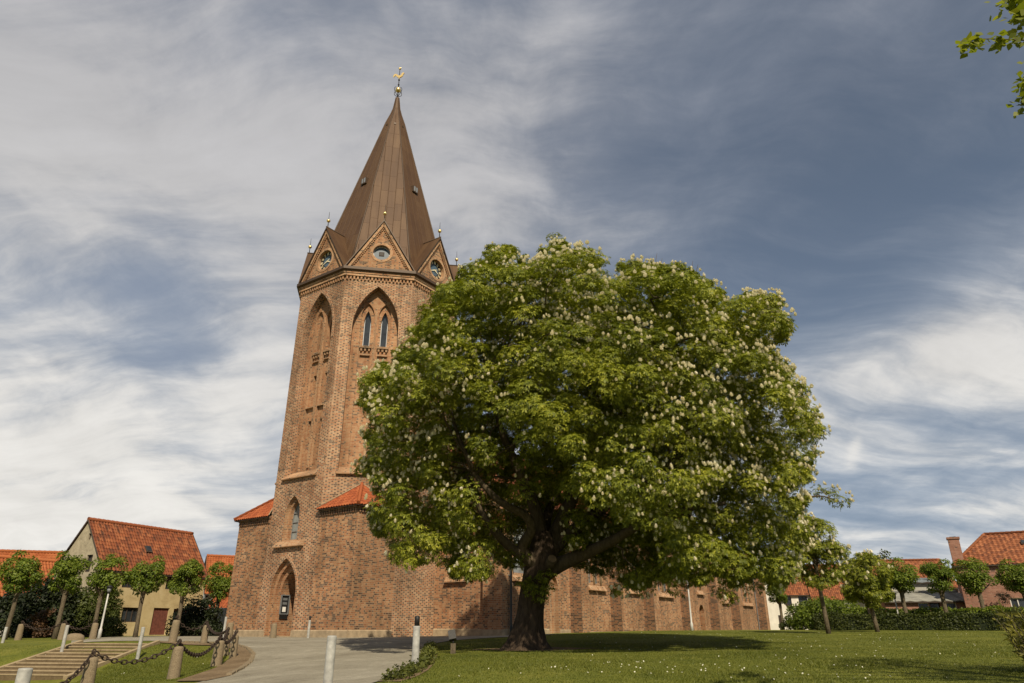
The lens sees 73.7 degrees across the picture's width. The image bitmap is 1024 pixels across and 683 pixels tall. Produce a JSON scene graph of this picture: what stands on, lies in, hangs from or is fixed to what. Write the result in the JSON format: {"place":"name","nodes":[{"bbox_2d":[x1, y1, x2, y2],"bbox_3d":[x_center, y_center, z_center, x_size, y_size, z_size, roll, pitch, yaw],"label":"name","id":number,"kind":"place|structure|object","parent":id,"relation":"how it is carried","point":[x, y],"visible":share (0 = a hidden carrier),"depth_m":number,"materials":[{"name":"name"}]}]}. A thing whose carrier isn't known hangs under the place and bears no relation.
{"place":"outdoors","nodes":[
{"label":"outdoors","id":0,"kind":"place"},
{"bbox_2d":[0,645,49,663],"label":"grass","id":1,"kind":"structure","parent":0,"point":[18,648],"depth_m":27.63,"materials":[{"name":"green plant"}]},
{"bbox_2d":[205,608,226,635],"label":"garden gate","id":2,"kind":"structure","parent":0,"point":[224,613],"depth_m":52.77,"materials":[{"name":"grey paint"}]},
{"bbox_2d":[71,634,550,682],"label":"pavement","id":3,"kind":"structure","parent":0,"point":[302,659],"depth_m":22.54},
{"bbox_2d":[89,619,98,638],"bbox_3d":[-23.384,16.242,38.192,0.393,1.290,0.374,6,-24,-14],"label":"granite bollard","id":4,"kind":"object","parent":3,"relation":"on","point":[93,631],"visible":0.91,"depth_m":38.10,"materials":[{"name":"stone"}]},
{"bbox_2d":[65,620,96,630],"bbox_3d":[-24.417,16.035,38.548,2.204,0.529,0.164,-5,-23,13],"label":"chain","id":5,"kind":"object","parent":4,"relation":"hanging from","point":[66,623],"visible":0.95,"depth_m":38.42,"materials":[{"name":"metal"}]},
{"bbox_2d":[97,585,112,638],"bbox_3d":[-23.870,15.864,39.977,0.380,3.041,0.380,0,-23,0],"label":"lamp post","id":6,"kind":"object","parent":3,"relation":"on","point":[109,587],"visible":0.96,"depth_m":39.94,"materials":[{"name":"white metal"}]},
{"bbox_2d":[223,617,226,636],"bbox_3d":[-17.082,17.082,40.549,0.143,1.365,0.141,0,-23,0],"label":"marker post","id":7,"kind":"object","parent":3,"relation":"on","point":[225,623],"visible":0.66,"depth_m":40.59,"materials":[{"name":"white plastic"}]},
{"bbox_2d":[227,623,233,636],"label":"granite bollard","id":8,"kind":"object","parent":3,"relation":"on","point":[231,625],"visible":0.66,"depth_m":42.31,"materials":[{"name":"beige stone"}]},
{"bbox_2d":[269,623,276,637],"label":"granite bollard","id":9,"kind":"object","parent":3,"relation":"on","point":[273,632],"visible":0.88,"depth_m":39.02,"materials":[{"name":"beige stone"}]},
{"bbox_2d":[307,616,310,637],"bbox_3d":[-11.377,16.108,38.246,0.143,1.369,0.141,0,-23,0],"label":"marker post","id":10,"kind":"object","parent":3,"relation":"on","point":[308,630],"visible":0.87,"depth_m":38.22,"materials":[{"name":"white plastic"}]},
{"bbox_2d":[323,635,336,682],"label":"marker post","id":11,"kind":"object","parent":3,"relation":"on","point":[329,659],"visible":1,"depth_m":12.28,"materials":[{"name":"white plastic"}]},
{"bbox_2d":[0,630,1023,682],"bbox_3d":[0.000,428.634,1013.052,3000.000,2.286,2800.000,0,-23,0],"label":"ground","id":12,"kind":"structure","parent":0,"point":[35,642],"depth_m":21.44,"materials":[{"name":"green plant"}]},
{"bbox_2d":[1,627,7,642],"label":"marker post","id":13,"kind":"object","parent":12,"relation":"on","point":[4,635],"visible":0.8,"depth_m":34.88,"materials":[{"name":"white plastic"}]},
{"bbox_2d":[14,620,24,639],"bbox_3d":[-28.195,16.672,39.098,0.370,1.290,0.389,-19,-29,37],"label":"granite bollard","id":14,"kind":"object","parent":12,"relation":"on","point":[19,632],"visible":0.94,"depth_m":39.00,"materials":[{"name":"stone"}]},
{"bbox_2d":[0,550,44,639],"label":"pollard lime","id":15,"kind":"object","parent":12,"relation":"on","point":[23,574],"visible":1,"depth_m":41.28,"materials":[{"name":"green plant"}]},
{"bbox_2d":[15,668,32,682],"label":"marker post","id":16,"kind":"object","parent":12,"relation":"on","point":[23,675],"visible":1,"depth_m":9.84,"materials":[{"name":"white plastic"}]},
{"bbox_2d":[0,555,59,635],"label":"house","id":17,"kind":"structure","parent":12,"relation":"on","point":[46,564],"depth_m":52.98,"materials":[{"name":"tile"}]},
{"bbox_2d":[0,583,60,637],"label":"bush","id":18,"kind":"object","parent":12,"relation":"on","point":[5,602],"visible":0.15,"depth_m":45.69,"materials":[{"name":"green plant"}]},
{"bbox_2d":[0,549,63,558],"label":"house","id":19,"kind":"structure","parent":12,"relation":"on","point":[49,554],"depth_m":58.24,"materials":[{"name":"tile"}]},
{"bbox_2d":[0,572,81,637],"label":"bush","id":20,"kind":"object","parent":12,"relation":"on","point":[39,602],"visible":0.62,"depth_m":44.77,"materials":[{"name":"green plant"}]},
{"bbox_2d":[25,607,56,637],"bbox_3d":[-29.795,17.807,43.101,1.769,1.904,1.618,9,-25,-20],"label":"bush","id":21,"kind":"object","parent":12,"relation":"on","point":[37,621],"visible":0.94,"depth_m":42.93,"materials":[{"name":"brown plant"}]},
{"bbox_2d":[57,620,65,639],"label":"granite bollard","id":22,"kind":"object","parent":12,"relation":"on","point":[61,632],"visible":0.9,"depth_m":38.52,"materials":[{"name":"stone"}]},
{"bbox_2d":[21,621,63,630],"bbox_3d":[-26.821,16.249,39.001,2.882,0.540,0.164,-4,-23,9],"label":"chain","id":23,"kind":"object","parent":22,"relation":"hanging from","point":[58,625],"visible":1,"depth_m":38.91,"materials":[{"name":"metal"}]},
{"bbox_2d":[60,625,69,651],"bbox_3d":[-17.544,11.745,26.737,0.133,1.168,0.131,0,-23,0],"label":"marker post","id":24,"kind":"object","parent":12,"relation":"on","point":[64,638],"visible":0.74,"depth_m":26.73,"materials":[{"name":"white plastic"}]},
{"bbox_2d":[47,550,90,638],"bbox_3d":[-27.154,15.276,41.238,2.099,5.127,2.392,7,-24,-15],"label":"pollard lime","id":25,"kind":"object","parent":12,"relation":"on","point":[68,570],"visible":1,"depth_m":41.27,"materials":[{"name":"green plant"}]},
{"bbox_2d":[49,586,98,636],"bbox_3d":[-29.567,18.551,46.457,3.296,3.614,3.039,0,-23,0],"label":"bush","id":26,"kind":"object","parent":12,"relation":"on","point":[83,593],"visible":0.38,"depth_m":46.06,"materials":[{"name":"green plant"}]},
{"bbox_2d":[66,633,84,639],"bbox_3d":[-23.824,16.121,37.155,1.040,0.450,0.600,0,-23,0],"label":"boulder","id":27,"kind":"object","parent":12,"relation":"on","point":[75,636],"visible":0.71,"depth_m":36.99,"materials":[{"name":"stone"}]},
{"bbox_2d":[0,640,159,680],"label":"stone steps","id":28,"kind":"structure","parent":12,"relation":"on","point":[57,664],"depth_m":25.23,"materials":[{"name":"beige stone"}]},
{"bbox_2d":[80,649,97,682],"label":"granite bollard","id":29,"kind":"object","parent":12,"relation":"on","point":[89,672],"visible":0.99,"depth_m":16.68,"materials":[{"name":"stone"}]},
{"bbox_2d":[60,652,95,682],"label":"chain","id":30,"kind":"object","parent":29,"relation":"hanging from","point":[77,671],"visible":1,"depth_m":16.39,"materials":[{"name":"metal"}]},
{"bbox_2d":[68,596,111,636],"bbox_3d":[-28.034,18.501,45.666,2.905,2.837,2.173,0,-23,0],"label":"bush","id":31,"kind":"object","parent":12,"relation":"on","point":[83,619],"visible":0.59,"depth_m":45.42,"materials":[{"name":"green plant"}]},
{"bbox_2d":[85,553,130,622],"bbox_3d":[-25.589,15.902,42.819,2.580,5.126,2.304,9,-25,-21],"label":"pollard lime","id":32,"kind":"object","parent":12,"relation":"on","point":[100,580],"visible":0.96,"depth_m":42.85,"materials":[{"name":"green plant"}]},
{"bbox_2d":[90,616,127,636],"bbox_3d":[-26.384,18.823,44.821,2.134,1.569,1.880,0,-23,0],"label":"bush","id":33,"kind":"object","parent":12,"relation":"on","point":[108,623],"visible":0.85,"depth_m":44.70,"materials":[{"name":"green plant"}]},
{"bbox_2d":[99,588,124,627],"bbox_3d":[-27.617,18.661,46.925,1.999,3.448,1.939,0,-23,0],"label":"bush","id":34,"kind":"object","parent":12,"relation":"on","point":[113,605],"visible":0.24,"depth_m":46.95,"materials":[{"name":"green plant"}]},
{"bbox_2d":[53,517,209,635],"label":"house","id":35,"kind":"structure","parent":12,"relation":"on","point":[99,538],"depth_m":52.48,"materials":[{"name":"orange tile"}]},
{"bbox_2d":[85,555,92,571],"bbox_3d":[-30.850,16.237,49.937,0.650,1.200,0.080,-11,-25,24],"label":"window","id":36,"kind":"structure","parent":35,"relation":"in","point":[90,557],"depth_m":50.06,"materials":[{"name":"black glass"}]},
{"bbox_2d":[122,574,130,587],"bbox_3d":[-28.562,17.791,50.855,0.080,1.050,1.100,-11,-25,24],"label":"window","id":37,"kind":"structure","parent":35,"relation":"in","point":[125,586],"depth_m":50.67,"materials":[{"name":"black glass"}]},
{"bbox_2d":[120,607,137,621],"bbox_3d":[-28.299,20.188,50.426,0.080,1.000,1.400,-11,-25,24],"label":"window","id":38,"kind":"structure","parent":35,"relation":"in","point":[130,614],"depth_m":50.48,"materials":[{"name":"black glass"}]},
{"bbox_2d":[149,608,167,634],"bbox_3d":[-27.151,21.482,52.412,0.040,1.900,1.400,-11,-25,24],"label":"door","id":39,"kind":"structure","parent":35,"relation":"in","point":[159,618],"depth_m":52.42,"materials":[{"name":"red wood"}]},
{"bbox_2d":[165,576,175,588],"bbox_3d":[-26.874,19.110,54.044,0.080,1.000,1.400,-11,-25,24],"label":"window","id":40,"kind":"structure","parent":35,"relation":"in","point":[169,578],"depth_m":53.82,"materials":[{"name":"black glass"}]},
{"bbox_2d":[135,627,144,659],"bbox_3d":[-13.744,11.248,25.210,0.133,1.305,0.131,0,-23,0],"label":"marker post","id":41,"kind":"object","parent":12,"relation":"on","point":[140,643],"visible":0.79,"depth_m":25.20,"materials":[{"name":"white plastic"}]},
{"bbox_2d":[125,554,167,636],"bbox_3d":[-23.831,16.400,44.086,2.336,5.156,2.477,4,-23,-9],"label":"pollard lime","id":42,"kind":"object","parent":12,"relation":"on","point":[145,579],"visible":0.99,"depth_m":44.09,"materials":[{"name":"green plant"}]},
{"bbox_2d":[75,643,225,682],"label":"grass","id":43,"kind":"structure","parent":12,"relation":"on","point":[140,675],"depth_m":22.74,"materials":[{"name":"green plant"}]},
{"bbox_2d":[168,615,179,641],"bbox_3d":[-14.015,12.058,28.344,0.350,1.300,0.349,10,-25,-19],"label":"granite bollard","id":44,"kind":"object","parent":12,"relation":"on","point":[173,635],"visible":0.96,"depth_m":28.26,"materials":[{"name":"stone"}]},
{"bbox_2d":[176,617,205,630],"bbox_3d":[-13.519,11.908,28.788,1.296,0.556,0.136,15,-27,-32],"label":"chain","id":45,"kind":"object","parent":44,"relation":"hanging from","point":[189,627],"visible":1,"depth_m":28.66,"materials":[{"name":"metal"}]},
{"bbox_2d":[166,639,183,678],"bbox_3d":[-9.014,8.635,18.287,0.339,1.240,0.322,-11,-26,25],"label":"granite bollard","id":46,"kind":"object","parent":12,"relation":"on","point":[174,669],"visible":0.98,"depth_m":18.21,"materials":[{"name":"stone"}]},
{"bbox_2d":[93,642,179,664],"bbox_3d":[-9.689,8.058,17.656,0.136,0.538,2.164,-18,-29,37],"label":"chain","id":47,"kind":"object","parent":46,"relation":"hanging from","point":[137,661],"visible":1,"depth_m":17.54,"materials":[{"name":"metal"}]},
{"bbox_2d":[167,558,204,633],"bbox_3d":[-22.157,17.230,46.035,2.392,5.127,2.099,-13,-26,28],"label":"pollard lime","id":48,"kind":"object","parent":12,"relation":"on","point":[186,574],"visible":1,"depth_m":46.05,"materials":[{"name":"green plant"}]},
{"bbox_2d":[164,594,223,635],"bbox_3d":[-22.298,19.694,48.601,4.126,3.272,2.845,0,-23,0],"label":"bush","id":49,"kind":"object","parent":12,"relation":"on","point":[192,618],"visible":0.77,"depth_m":48.28,"materials":[{"name":"green plant"}]},
{"bbox_2d":[200,620,208,642],"bbox_3d":[-13.022,12.446,28.938,0.306,1.160,0.309,10,-25,-22],"label":"granite bollard","id":50,"kind":"object","parent":12,"relation":"on","point":[204,635],"visible":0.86,"depth_m":28.86,"materials":[{"name":"stone"}]},
{"bbox_2d":[206,622,226,635],"bbox_3d":[-11.777,11.438,27.193,0.136,0.521,4.783,14,-26,-29],"label":"chain","id":51,"kind":"object","parent":50,"relation":"hanging from","point":[213,631],"visible":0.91,"depth_m":27.26,"materials":[{"name":"metal"}]},
{"bbox_2d":[160,641,250,680],"bbox_3d":[-9.809,10.447,22.689,3.151,0.740,14.944,12,-26,-26],"label":"soil strip","id":52,"kind":"object","parent":12,"relation":"on","point":[232,663],"visible":0.7,"depth_m":20.85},
{"bbox_2d":[201,560,232,633],"bbox_3d":[-21.738,18.953,50.434,2.419,5.359,2.708,-10,-25,22],"label":"pollard lime","id":53,"kind":"object","parent":12,"relation":"on","point":[219,586],"visible":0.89,"depth_m":50.44,"materials":[{"name":"green plant"}]},
{"bbox_2d":[199,554,234,632],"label":"house","id":54,"kind":"structure","parent":12,"relation":"on","point":[210,559],"depth_m":65.67,"materials":[{"name":"orange tile"}]},
{"bbox_2d":[210,634,224,666],"bbox_3d":[-9.477,10.086,22.012,0.358,1.200,0.367,-4,-23,12],"label":"granite bollard","id":55,"kind":"object","parent":12,"relation":"on","point":[217,656],"visible":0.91,"depth_m":21.91,"materials":[{"name":"stone"}]},
{"bbox_2d":[178,636,221,657],"bbox_3d":[-9.247,9.073,20.269,0.136,0.556,4.096,3,-23,-6],"label":"chain","id":56,"kind":"object","parent":55,"relation":"hanging from","point":[191,654],"visible":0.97,"depth_m":20.12,"materials":[{"name":"metal"}]},
{"bbox_2d":[209,592,228,607],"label":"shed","id":57,"kind":"structure","parent":12,"relation":"on","point":[223,603],"depth_m":55.89,"materials":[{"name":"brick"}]},
{"bbox_2d":[183,641,255,674],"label":"kerb","id":58,"kind":"structure","parent":12,"relation":"on","point":[247,663],"depth_m":22.62,"materials":[{"name":"stone"}]},
{"bbox_2d":[223,627,230,655],"bbox_3d":[-10.530,11.170,25.138,0.309,1.220,0.307,-6,-24,15],"label":"granite bollard","id":59,"kind":"object","parent":12,"relation":"on","point":[226,649],"visible":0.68,"depth_m":25.02,"materials":[{"name":"stone"}]},
{"bbox_2d":[223,628,229,639],"bbox_3d":[-10.009,10.217,23.746,0.136,0.466,3.531,7,-24,-16],"label":"chain","id":60,"kind":"object","parent":59,"relation":"hanging from","point":[226,634],"visible":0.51,"depth_m":24.71,"materials":[{"name":"metal"}]},
{"bbox_2d":[229,629,238,656],"bbox_3d":[-9.951,10.952,24.468,0.264,1.180,0.268,-17,-29,35],"label":"granite bollard","id":61,"kind":"object","parent":12,"relation":"on","point":[234,647],"visible":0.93,"depth_m":24.40,"materials":[{"name":"stone"}]},
{"bbox_2d":[221,631,237,644],"bbox_3d":[-9.721,10.158,23.392,0.136,0.416,2.710,4,-23,-9],"label":"chain","id":62,"kind":"object","parent":61,"relation":"hanging from","point":[230,639],"visible":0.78,"depth_m":23.74,"materials":[{"name":"metal"}]},
{"bbox_2d":[380,654,436,680],"bbox_3d":[-2.625,9.631,20.904,0.889,0.328,17.466,1,-23,-3],"label":"soil bed","id":63,"kind":"object","parent":12,"relation":"on","point":[416,674],"visible":0.12,"depth_m":13.82,"materials":[{"name":"brown soil"}]},
{"bbox_2d":[380,640,439,681],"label":"ground cover","id":64,"kind":"object","parent":63,"relation":"on","point":[427,654],"visible":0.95,"depth_m":14.80,"materials":[{"name":"green plant"}]},
{"bbox_2d":[411,616,419,663],"bbox_3d":[-2.263,7.178,16.074,0.173,1.334,0.171,0,-23,0],"label":"marker post","id":65,"kind":"object","parent":63,"relation":"on","point":[416,641],"visible":0.78,"depth_m":16.07,"materials":[{"name":"white"}]},
{"bbox_2d":[448,629,456,653],"bbox_3d":[-1.975,9.924,22.459,0.297,0.848,0.326,0,-23,0],"label":"floodlight","id":66,"kind":"object","parent":12,"relation":"on","point":[452,635],"visible":0.9,"depth_m":22.40,"materials":[{"name":"grey metal"}]},
{"bbox_2d":[226,67,770,637],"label":"church","id":67,"kind":"structure","parent":12,"relation":"on","point":[376,267],"depth_m":48.10,"materials":[{"name":"brown brick"}]},
{"bbox_2d":[279,595,290,618],"bbox_3d":[-14.860,17.334,44.587,0.090,1.480,0.680,-15,-27,32],"label":"notice case","id":68,"kind":"object","parent":67,"relation":"attached to","point":[284,604],"visible":1,"depth_m":44.59,"materials":[{"name":"metal"}]},
{"bbox_2d":[290,503,299,539],"bbox_3d":[-14.378,12.053,46.000,1.160,2.550,0.060,-15,-27,32],"label":"window","id":69,"kind":"structure","parent":67,"relation":"in","point":[297,511],"depth_m":46.11,"materials":[{"name":"grey glass"}]},
{"bbox_2d":[362,313,370,345],"bbox_3d":[-10.749,-0.865,50.690,0.500,2.800,0.050,4,-23,-9],"label":"window","id":70,"kind":"structure","parent":67,"relation":"in","point":[367,324],"depth_m":50.67,"materials":[{"name":"grey glass"}]},
{"bbox_2d":[379,314,387,346],"bbox_3d":[-9.528,-0.781,50.888,0.500,2.800,0.050,4,-23,-9],"label":"window","id":71,"kind":"structure","parent":67,"relation":"in","point":[384,325],"depth_m":50.88,"materials":[{"name":"grey glass"}]},
{"bbox_2d":[514,523,523,572],"bbox_3d":[0.378,13.685,45.560,0.075,3.400,1.800,-15,-27,32],"label":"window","id":72,"kind":"structure","parent":67,"relation":"in","point":[518,570],"depth_m":45.26,"materials":[{"name":"grey glass"}]},
{"bbox_2d":[509,522,511,633],"bbox_3d":[-0.047,13.120,38.422,0.380,6.690,0.380,0,-23,0],"label":"lamp post","id":73,"kind":"object","parent":12,"relation":"on","point":[510,628],"visible":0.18,"depth_m":37.83,"materials":[{"name":"black metal"}]},
{"bbox_2d":[471,647,590,650],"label":"tree soil","id":74,"kind":"object","parent":12,"relation":"on","point":[561,648],"visible":0.58,"depth_m":24.79,"materials":[{"name":"brown soil"}]},
{"bbox_2d":[349,232,854,650],"bbox_3d":[3.229,2.697,28.507,20.242,18.697,17.931,0,-23,0],"label":"chestnut tree","id":75,"kind":"object","parent":74,"relation":"on","point":[627,394],"visible":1,"depth_m":24.05,"materials":[{"name":"green plant"}]},
{"bbox_2d":[83,632,995,679],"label":"daisies","id":76,"kind":"object","parent":12,"relation":"on","point":[718,656],"visible":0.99,"depth_m":14.97,"materials":[{"name":"white plant"}]},
{"bbox_2d":[687,582,693,630],"bbox_3d":[13.608,19.931,52.371,0.380,4.343,0.380,0,-23,0],"label":"lamp post","id":77,"kind":"object","parent":12,"relation":"on","point":[691,626],"visible":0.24,"depth_m":51.95,"materials":[{"name":"white metal"}]},
{"bbox_2d":[766,584,787,629],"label":"pollard lime","id":78,"kind":"object","parent":12,"relation":"on","point":[779,600],"visible":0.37,"depth_m":72.70,"materials":[{"name":"green plant"}]},
{"bbox_2d":[765,585,793,629],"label":"house","id":79,"kind":"structure","parent":12,"relation":"on","point":[774,615],"depth_m":83.11,"materials":[{"name":"white paint"}]},
{"bbox_2d":[778,612,813,629],"bbox_3d":[24.042,23.538,57.334,2.895,1.711,3.022,14,-26,-29],"label":"bush","id":80,"kind":"object","parent":12,"relation":"on","point":[783,624],"visible":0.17,"depth_m":57.35,"materials":[{"name":"green plant"}]},
{"bbox_2d":[782,576,810,629],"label":"house","id":81,"kind":"structure","parent":12,"relation":"on","point":[797,591],"depth_m":91.35,"materials":[{"name":"orange tile"}]},
{"bbox_2d":[785,596,791,607],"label":"window","id":82,"kind":"structure","parent":81,"relation":"in","point":[789,603],"depth_m":91.39,"materials":[{"name":"grey glass"}]},
{"bbox_2d":[798,596,806,604],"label":"window","id":83,"kind":"structure","parent":81,"relation":"in","point":[801,598],"depth_m":91.07,"materials":[{"name":"black glass"}]},
{"bbox_2d":[778,513,851,633],"bbox_3d":[18.146,13.822,40.899,3.981,6.982,3.967,0,-23,0],"label":"young chestnut","id":84,"kind":"object","parent":12,"relation":"on","point":[827,554],"visible":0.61,"depth_m":40.36,"materials":[{"name":"green plant"}]},
{"bbox_2d":[784,595,867,629],"bbox_3d":[25.130,21.574,53.835,6.802,3.021,4.400,0,-23,0],"label":"bush","id":85,"kind":"object","parent":12,"relation":"on","point":[802,614],"visible":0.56,"depth_m":53.29,"materials":[{"name":"green plant"}]},
{"bbox_2d":[808,564,855,614],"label":"house","id":86,"kind":"structure","parent":12,"relation":"on","point":[834,591],"depth_m":90.30,"materials":[{"name":"orange tile"}]},
{"bbox_2d":[837,548,894,613],"bbox_3d":[25.587,17.827,49.033,4.217,5.561,4.118,0,-23,0],"label":"young chestnut","id":87,"kind":"object","parent":12,"relation":"on","point":[851,560],"visible":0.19,"depth_m":48.98,"materials":[{"name":"green plant"}]},
{"bbox_2d":[840,549,894,631],"bbox_3d":[22.550,15.784,43.127,3.109,4.939,3.413,8,-24,-19],"label":"young chestnut","id":88,"kind":"object","parent":12,"relation":"on","point":[870,587],"visible":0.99,"depth_m":42.91,"materials":[{"name":"green plant"}]},
{"bbox_2d":[877,549,890,558],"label":"garden tree","id":89,"kind":"object","parent":12,"relation":"on","point":[885,552],"visible":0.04,"depth_m":84.19,"materials":[{"name":"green plant"}]},
{"bbox_2d":[856,578,933,607],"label":"house","id":90,"kind":"structure","parent":12,"relation":"on","point":[921,584],"depth_m":61.44,"materials":[{"name":"grey paint"}]},
{"bbox_2d":[887,557,919,612],"bbox_3d":[28.721,18.533,50.265,2.942,5.156,2.774,-16,-28,33],"label":"pollard lime","id":91,"kind":"object","parent":12,"relation":"on","point":[902,579],"visible":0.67,"depth_m":50.04,"materials":[{"name":"green plant"}]},
{"bbox_2d":[871,558,958,591],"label":"house","id":92,"kind":"structure","parent":12,"relation":"on","point":[916,562],"depth_m":74.44,"materials":[{"name":"tile"}]},
{"bbox_2d":[812,610,1023,630],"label":"clipped hedge","id":93,"kind":"object","parent":12,"relation":"on","point":[956,620],"visible":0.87,"depth_m":45.91,"materials":[{"name":"green plant"}]},
{"bbox_2d":[876,590,965,609],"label":"house","id":94,"kind":"structure","parent":12,"relation":"on","point":[917,599],"depth_m":56.60,"materials":[{"name":"brick"}]},
{"bbox_2d":[918,603,928,606],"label":"window","id":95,"kind":"structure","parent":94,"relation":"in","point":[919,604],"depth_m":56.34,"materials":[{"name":"black glass"}]},
{"bbox_2d":[930,603,939,607],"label":"window","id":96,"kind":"structure","parent":94,"relation":"in","point":[932,605],"depth_m":56.11,"materials":[{"name":"black glass"}]},
{"bbox_2d":[946,603,956,608],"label":"window","id":97,"kind":"structure","parent":94,"relation":"in","point":[951,605],"depth_m":55.80,"materials":[{"name":"black glass"}]},
{"bbox_2d":[919,558,958,612],"bbox_3d":[31.741,18.550,50.122,2.705,5.016,2.374,5,-23,-12],"label":"pollard lime","id":98,"kind":"object","parent":12,"relation":"on","point":[941,578],"visible":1,"depth_m":50.20,"materials":[{"name":"green plant"}]},
{"bbox_2d":[865,605,1023,615],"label":"clipped hedge","id":99,"kind":"object","parent":12,"relation":"on","point":[928,610],"visible":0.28,"depth_m":50.55,"materials":[{"name":"green plant"}]},
{"bbox_2d":[952,556,999,607],"bbox_3d":[34.230,18.537,50.368,2.736,5.243,3.063,8,-24,-18],"label":"pollard lime","id":100,"kind":"object","parent":12,"relation":"on","point":[971,582],"visible":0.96,"depth_m":50.17,"materials":[{"name":"green plant"}]},
{"bbox_2d":[946,530,1023,608],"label":"house","id":101,"kind":"structure","parent":12,"relation":"on","point":[992,549],"depth_m":55.39,"materials":[{"name":"tile"}]},
{"bbox_2d":[1009,598,1023,607],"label":"window","id":102,"kind":"structure","parent":101,"relation":"in","point":[1017,601],"depth_m":52.92,"materials":[{"name":"white paint"}]},
{"bbox_2d":[955,0,1023,118],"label":"lime tree","id":103,"kind":"object","parent":12,"relation":"on","point":[1015,8],"visible":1,"depth_m":8.01,"materials":[{"name":"green plant"}]},
{"bbox_2d":[992,592,1013,609],"bbox_3d":[35.909,19.589,49.621,1.700,2.754,1.666,20,-30,-39],"label":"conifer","id":104,"kind":"object","parent":12,"relation":"on","point":[1004,599],"visible":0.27,"depth_m":49.99,"materials":[{"name":"green plant"}]},
{"bbox_2d":[988,604,1023,662],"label":"bush","id":105,"kind":"object","parent":12,"relation":"on","point":[1021,626],"visible":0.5,"depth_m":13.93,"materials":[{"name":"green plant"}]},
{"bbox_2d":[992,598,1023,666],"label":"bush","id":106,"kind":"object","parent":12,"relation":"on","point":[1017,645],"visible":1,"depth_m":10.55,"materials":[{"name":"green plant"}]},
{"bbox_2d":[994,558,1023,599],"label":"pollard lime","id":107,"kind":"object","parent":12,"relation":"on","point":[1010,578],"visible":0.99,"depth_m":50.48,"materials":[{"name":"green plant"}]},
{"bbox_2d":[0,0,1023,579],"label":"sky","id":108,"kind":"structure","parent":0,"point":[170,170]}
]}

